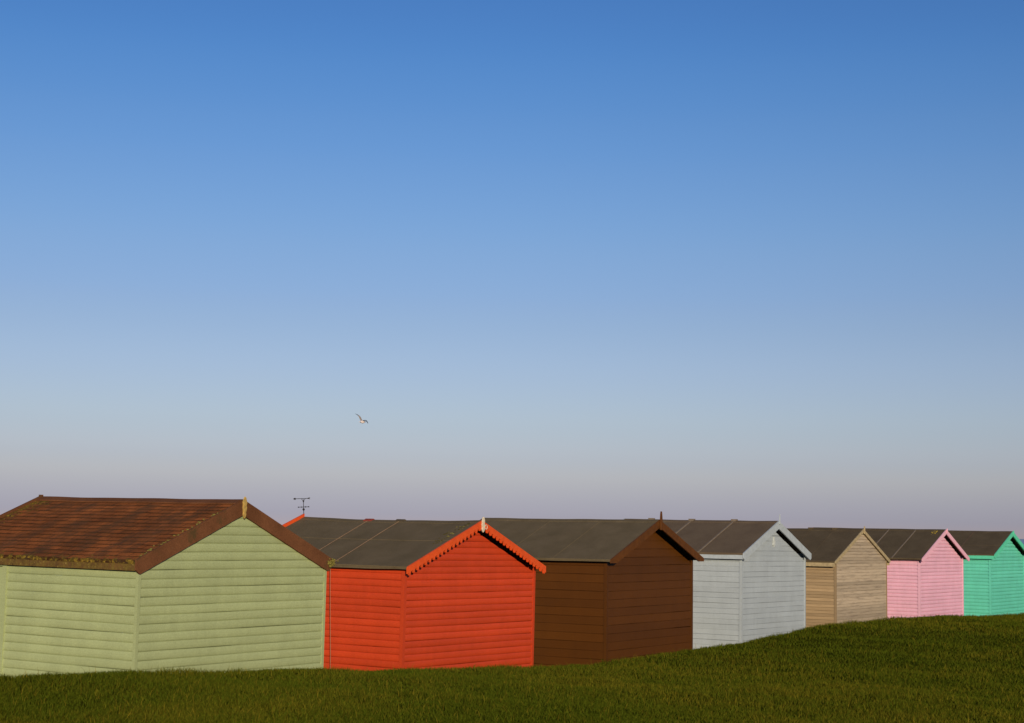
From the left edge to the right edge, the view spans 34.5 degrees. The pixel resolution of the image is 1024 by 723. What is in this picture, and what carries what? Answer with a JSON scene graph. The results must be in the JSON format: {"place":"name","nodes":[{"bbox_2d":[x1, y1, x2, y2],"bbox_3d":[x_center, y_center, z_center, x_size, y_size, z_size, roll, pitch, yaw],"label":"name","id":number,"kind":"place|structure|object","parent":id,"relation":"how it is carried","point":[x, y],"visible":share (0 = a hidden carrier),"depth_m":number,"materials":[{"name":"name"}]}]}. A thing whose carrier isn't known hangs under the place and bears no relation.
{"place":"outdoors","nodes":[
{"label":"outdoors","id":0,"kind":"place"},
{"bbox_2d":[0,610,1023,722],"bbox_3d":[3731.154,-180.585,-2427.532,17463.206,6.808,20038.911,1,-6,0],"label":"ground","id":1,"kind":"structure","parent":0,"point":[871,633],"depth_m":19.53,"materials":[{"name":"green plant"}]},
{"bbox_2d":[0,495,338,677],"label":"beach hut","id":2,"kind":"object","parent":1,"relation":"on","point":[144,584],"visible":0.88,"depth_m":17.03,"materials":[{"name":"green paint"}]},
{"bbox_2d":[0,565,9,675],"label":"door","id":3,"kind":"structure","parent":2,"relation":"in","point":[3,570],"depth_m":17.10,"materials":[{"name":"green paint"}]},
{"bbox_2d":[248,514,545,671],"bbox_3d":[-1.705,3.480,22.512,3.102,2.752,3.252,-2,-7,33],"label":"beach hut","id":4,"kind":"object","parent":1,"relation":"on","point":[404,593],"visible":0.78,"depth_m":21.40,"materials":[{"name":"red paint"}]},
{"bbox_2d":[294,497,309,513],"bbox_3d":[-3.000,2.112,23.504,0.241,0.352,0.127,-1,-6,17],"label":"weather vane","id":5,"kind":"object","parent":4,"relation":"on","point":[303,509],"visible":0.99,"depth_m":23.50,"materials":[{"name":"black metal"}]},
{"bbox_2d":[330,521,398,667],"bbox_3d":[-1.512,3.449,22.387,0.087,2.588,3.258,-2,-7,30],"label":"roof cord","id":6,"kind":"object","parent":4,"relation":"attached to","point":[330,571],"visible":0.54,"depth_m":20.98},
{"bbox_2d":[480,511,703,666],"bbox_3d":[0.933,3.910,27.084,3.421,2.907,3.188,-3,-7,32],"label":"beach hut","id":7,"kind":"object","parent":1,"relation":"on","point":[612,589],"visible":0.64,"depth_m":25.76,"materials":[{"name":"wood"}]},
{"bbox_2d":[631,514,810,648],"bbox_3d":[3.594,4.397,31.639,3.341,2.961,3.097,-3,-7,33],"label":"beach hut","id":8,"kind":"object","parent":1,"relation":"on","point":[749,580],"visible":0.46,"depth_m":30.28,"materials":[{"name":"blue paint"}]},
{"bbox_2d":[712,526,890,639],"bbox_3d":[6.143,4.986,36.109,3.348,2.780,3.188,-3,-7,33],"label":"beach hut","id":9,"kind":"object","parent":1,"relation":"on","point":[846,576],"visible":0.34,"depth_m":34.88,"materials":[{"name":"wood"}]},
{"bbox_2d":[809,527,969,618],"bbox_3d":[8.997,5.473,40.455,3.497,2.788,3.244,-3,-7,34],"label":"beach hut","id":10,"kind":"object","parent":1,"relation":"on","point":[925,575],"visible":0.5,"depth_m":39.18,"materials":[{"name":"pink paint"}]},
{"bbox_2d":[948,530,1023,615],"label":"beach hut","id":11,"kind":"object","parent":1,"relation":"on","point":[993,569],"visible":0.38,"depth_m":43.32,"materials":[{"name":"green paint"}]},
{"bbox_2d":[0,0,1023,538],"label":"sky","id":12,"kind":"structure","parent":0,"point":[744,260],"materials":[{"name":"blue"}]}
]}

